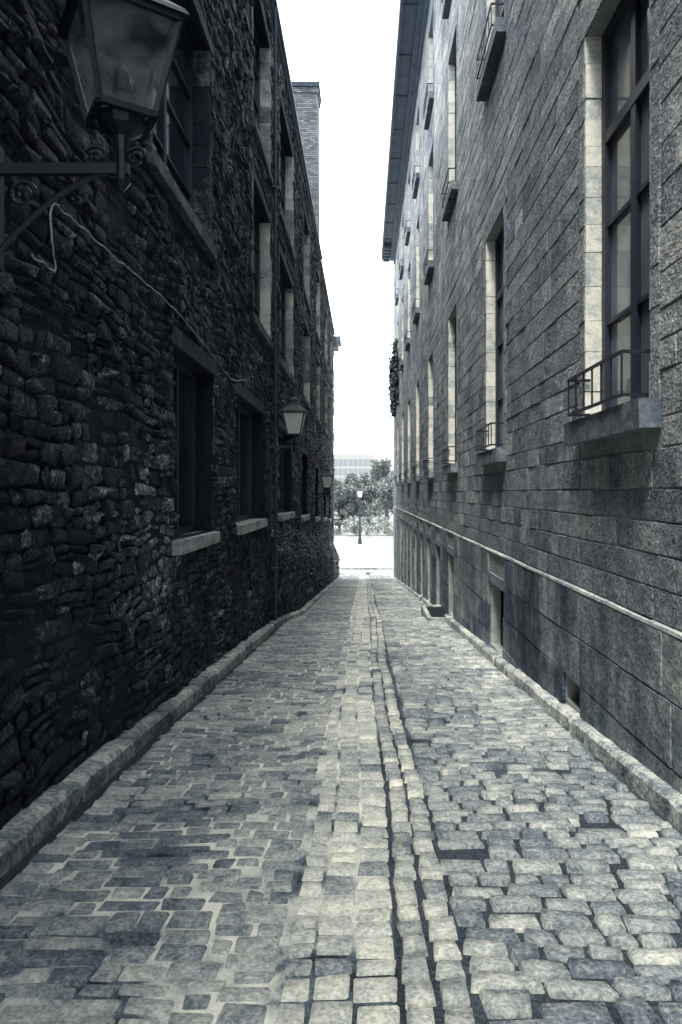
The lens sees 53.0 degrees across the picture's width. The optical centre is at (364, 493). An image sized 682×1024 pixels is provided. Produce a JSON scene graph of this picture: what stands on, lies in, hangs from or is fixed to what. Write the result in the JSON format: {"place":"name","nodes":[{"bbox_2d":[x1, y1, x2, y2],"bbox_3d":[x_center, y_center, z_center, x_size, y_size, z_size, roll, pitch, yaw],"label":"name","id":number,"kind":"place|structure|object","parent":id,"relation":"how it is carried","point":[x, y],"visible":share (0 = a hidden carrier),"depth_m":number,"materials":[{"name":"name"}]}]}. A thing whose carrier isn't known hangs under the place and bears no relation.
{"place":"outdoors","nodes":[
{"label":"outdoors","id":0,"kind":"place"},
{"bbox_2d":[277,0,398,469],"label":"sky","id":1,"kind":"structure","parent":0,"point":[348,47],"materials":[{"name":"white"}]},
{"bbox_2d":[334,538,392,572],"bbox_3d":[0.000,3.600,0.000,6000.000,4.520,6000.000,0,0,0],"label":"ground","id":2,"kind":"structure","parent":0,"point":[369,553],"depth_m":66.19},
{"bbox_2d":[0,0,333,809],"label":"stone wall","id":3,"kind":"structure","parent":2,"relation":"on","point":[16,652],"depth_m":5.67,"materials":[{"name":"grey stone"}]},
{"bbox_2d":[0,0,339,829],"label":"rubble facing","id":4,"kind":"object","parent":3,"relation":"attached to","point":[42,412],"visible":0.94,"depth_m":5.67,"materials":[{"name":"stone"}]},
{"bbox_2d":[0,0,188,270],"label":"wall lantern","id":5,"kind":"object","parent":4,"relation":"attached to","point":[144,34],"depth_m":3.58,"materials":[{"name":"black metal"}]},
{"bbox_2d":[31,203,240,380],"bbox_3d":[-1.920,-1.617,7.559,0.018,0.513,7.237,0,0,0],"label":"wall cable","id":6,"kind":"object","parent":4,"relation":"attached to","point":[51,231],"depth_m":4.66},
{"bbox_2d":[265,393,307,469],"bbox_3d":[-1.580,-1.245,13.800,0.840,1.550,0.500,0,0,0],"label":"wall lantern","id":7,"kind":"object","parent":4,"relation":"attached to","point":[294,412],"depth_m":13.66,"materials":[{"name":"black metal"}]},
{"bbox_2d":[312,466,333,505],"bbox_3d":[-1.575,-0.265,26.000,0.850,1.550,0.500,0,0,0],"label":"wall lantern","id":8,"kind":"object","parent":4,"relation":"attached to","point":[327,475],"depth_m":25.86,"materials":[{"name":"black metal"}]},
{"bbox_2d":[332,503,346,526],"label":"wall lantern","id":9,"kind":"object","parent":4,"relation":"attached to","point":[342,508],"depth_m":42.36,"materials":[{"name":"black metal"}]},
{"bbox_2d":[152,0,303,536],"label":"window frames","id":10,"kind":"structure","parent":3,"relation":"in","point":[161,143],"depth_m":8.81,"materials":[{"name":"black wood"}]},
{"bbox_2d":[152,35,282,526],"bbox_3d":[-2.240,-3.900,23.900,0.010,10.760,35.160,0,0,0],"label":"window glass","id":11,"kind":"object","parent":10,"relation":"in","point":[177,146],"visible":0.06,"depth_m":8.54,"materials":[{"name":"black glass"}]},
{"bbox_2d":[143,6,331,438],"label":"window jambs","id":12,"kind":"structure","parent":3,"relation":"attached to","point":[202,160],"depth_m":14.26,"materials":[{"name":"grey stone"}]},
{"bbox_2d":[144,118,332,443],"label":"sills","id":13,"kind":"structure","parent":3,"relation":"on","point":[159,171],"depth_m":8.43,"materials":[{"name":"stone"}]},
{"bbox_2d":[170,0,331,468],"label":"lintels","id":14,"kind":"object","parent":3,"relation":"attached to","point":[186,345],"visible":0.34,"depth_m":11.29,"materials":[{"name":"stone"}]},
{"bbox_2d":[171,512,331,555],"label":"window sills","id":15,"kind":"structure","parent":3,"relation":"attached to","point":[182,546],"depth_m":8.74,"materials":[{"name":"grey stone"}]},
{"bbox_2d":[269,7,277,619],"bbox_3d":[-1.910,-3.753,14.100,0.180,12.895,0.640,0,0,0],"label":"drainpipe","id":16,"kind":"object","parent":3,"relation":"attached to","point":[274,187],"visible":0.9,"depth_m":14.32,"materials":[{"name":"metal"}]},
{"bbox_2d":[0,577,340,877],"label":"kerb","id":17,"kind":"structure","parent":2,"relation":"on","point":[31,826],"depth_m":4.88,"materials":[{"name":"stone"}]},
{"bbox_2d":[0,572,681,1023],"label":"cobblestone alley","id":18,"kind":"structure","parent":2,"relation":"on","point":[362,798],"depth_m":3.47,"materials":[{"name":"stone"}]},
{"bbox_2d":[421,605,446,621],"bbox_3d":[1.665,2.942,16.100,0.490,0.320,1.800,0,0,0],"label":"basement grate","id":19,"kind":"object","parent":18,"relation":"on","point":[433,612],"visible":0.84,"depth_m":16.01,"materials":[{"name":"stone"}]},
{"bbox_2d":[356,486,362,543],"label":"street lamp","id":20,"kind":"object","parent":2,"relation":"on","point":[359,490],"visible":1,"depth_m":77.89,"materials":[{"name":"black metal"}]},
{"bbox_2d":[339,568,392,569],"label":"street edge kerb","id":21,"kind":"structure","parent":2,"relation":"on","point":[365,568],"depth_m":52.30,"materials":[{"name":"stone"}]},
{"bbox_2d":[393,577,681,831],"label":"kerb","id":22,"kind":"structure","parent":2,"relation":"on","point":[658,794],"depth_m":5.46,"materials":[{"name":"stone"}]},
{"bbox_2d":[394,0,681,712],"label":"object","id":23,"kind":"object","parent":2,"relation":"on","point":[652,439],"visible":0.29,"depth_m":9.49,"materials":[{"name":"grey stone"}]},
{"bbox_2d":[381,0,429,263],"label":"eave","id":24,"kind":"object","parent":23,"relation":"attached to","point":[412,22],"visible":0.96,"depth_m":26.25,"materials":[{"name":"metal"}]},
{"bbox_2d":[501,590,503,645],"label":"basement openings","id":25,"kind":"object","parent":23,"relation":"attached to","point":[502,604],"depth_m":10.32,"materials":[{"name":"black"}]},
{"bbox_2d":[397,0,651,481],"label":"window jambs","id":26,"kind":"structure","parent":23,"relation":"attached to","point":[593,220],"depth_m":5.99,"materials":[{"name":"beige stone"}]},
{"bbox_2d":[395,0,661,485],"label":"window sills","id":27,"kind":"structure","parent":23,"relation":"attached to","point":[636,415],"depth_m":9.32,"materials":[{"name":"grey stone"}]},
{"bbox_2d":[395,0,649,481],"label":"window guards","id":28,"kind":"object","parent":27,"relation":"on","point":[590,368],"depth_m":5.94,"materials":[{"name":"black metal"}]},
{"bbox_2d":[396,0,661,591],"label":"window surround","id":29,"kind":"object","parent":23,"relation":"attached to","point":[588,15],"visible":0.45,"depth_m":6.07,"materials":[{"name":"stone"}]},
{"bbox_2d":[393,0,681,630],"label":"granite facing","id":30,"kind":"object","parent":23,"relation":"attached to","point":[537,31],"visible":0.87,"depth_m":7.83,"materials":[{"name":"grey stone"}]},
{"bbox_2d":[387,339,398,417],"bbox_3d":[1.687,-6.789,41.664,0.651,4.145,7.428,0,0,0],"label":"ivy vine","id":31,"kind":"object","parent":30,"relation":"attached to","point":[393,394],"visible":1,"depth_m":39.32,"materials":[{"name":"green plant"}]},
{"bbox_2d":[393,507,681,793],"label":"plinth facing","id":32,"kind":"object","parent":23,"relation":"attached to","point":[623,671],"visible":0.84,"depth_m":6.15,"materials":[{"name":"stone"}]},
{"bbox_2d":[393,506,681,639],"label":"string course","id":33,"kind":"object","parent":23,"relation":"attached to","point":[674,632],"visible":0.97,"depth_m":5.82,"materials":[{"name":"stone"}]},
{"bbox_2d":[455,0,649,462],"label":"window frames","id":34,"kind":"structure","parent":23,"relation":"in","point":[631,107],"depth_m":5.73,"materials":[{"name":"black wood"}]},
{"bbox_2d":[500,0,649,446],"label":"window glass","id":35,"kind":"object","parent":34,"relation":"in","point":[621,187],"depth_m":5.60,"materials":[{"name":"grey glass"}]},
{"bbox_2d":[334,514,392,537],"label":"pavement","id":36,"kind":"structure","parent":0,"point":[348,534],"depth_m":93.89,"materials":[{"name":"white"}]},
{"bbox_2d":[334,465,339,505],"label":"tree","id":37,"kind":"object","parent":36,"relation":"on","point":[336,501],"depth_m":95.42,"materials":[{"name":"green plant"}]},
{"bbox_2d":[334,473,358,531],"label":"tree","id":38,"kind":"object","parent":36,"relation":"on","point":[344,492],"visible":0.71,"depth_m":97.57,"materials":[{"name":"green plant"}]},
{"bbox_2d":[334,473,368,529],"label":"tree","id":39,"kind":"object","parent":36,"relation":"on","point":[355,503],"visible":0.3,"depth_m":104.16,"materials":[{"name":"green plant"}]},
{"bbox_2d":[334,455,393,513],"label":"office building","id":40,"kind":"structure","parent":36,"relation":"on","point":[357,465],"depth_m":170.00,"materials":[{"name":"concrete"}]},
{"bbox_2d":[334,459,371,481],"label":"windows","id":41,"kind":"structure","parent":40,"relation":"in","point":[340,460],"depth_m":169.90,"materials":[{"name":"grey glass"}]},
{"bbox_2d":[334,515,393,535],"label":"shrubs","id":42,"kind":"object","parent":36,"relation":"on","point":[348,524],"visible":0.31,"depth_m":90.50,"materials":[{"name":"green plant"}]},
{"bbox_2d":[347,472,383,519],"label":"tree","id":43,"kind":"object","parent":36,"relation":"on","point":[369,496],"visible":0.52,"depth_m":108.29,"materials":[{"name":"green plant"}]},
{"bbox_2d":[363,473,392,520],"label":"tree","id":44,"kind":"object","parent":36,"relation":"on","point":[382,508],"visible":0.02,"depth_m":117.79,"materials":[{"name":"green plant"}]},
{"bbox_2d":[365,457,393,533],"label":"tree","id":45,"kind":"object","parent":36,"relation":"on","point":[380,470],"visible":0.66,"depth_m":95.05,"materials":[{"name":"green plant"}]},
{"bbox_2d":[380,500,393,512],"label":"tree","id":46,"kind":"object","parent":36,"relation":"on","point":[390,506],"visible":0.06,"depth_m":98.34,"materials":[{"name":"green plant"}]},
{"bbox_3d":[-7.200,-0.850,17.750,9.600,18.900,53.500,0,0,0],"label":"interior shell","id":47,"kind":"object","parent":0,"visible":0},
{"bbox_2d":[270,0,340,351],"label":"eave","id":48,"kind":"object","parent":47,"relation":"on","point":[290,94],"visible":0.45,"depth_m":19.86,"materials":[{"name":"metal"}]},
{"bbox_2d":[291,81,320,234],"bbox_3d":[-2.740,-14.350,30.800,1.520,7.800,1.400,0,0,0],"label":"brick chimney","id":49,"kind":"object","parent":48,"relation":"on","point":[307,96],"visible":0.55,"depth_m":30.20,"materials":[{"name":"brick"}]}
]}

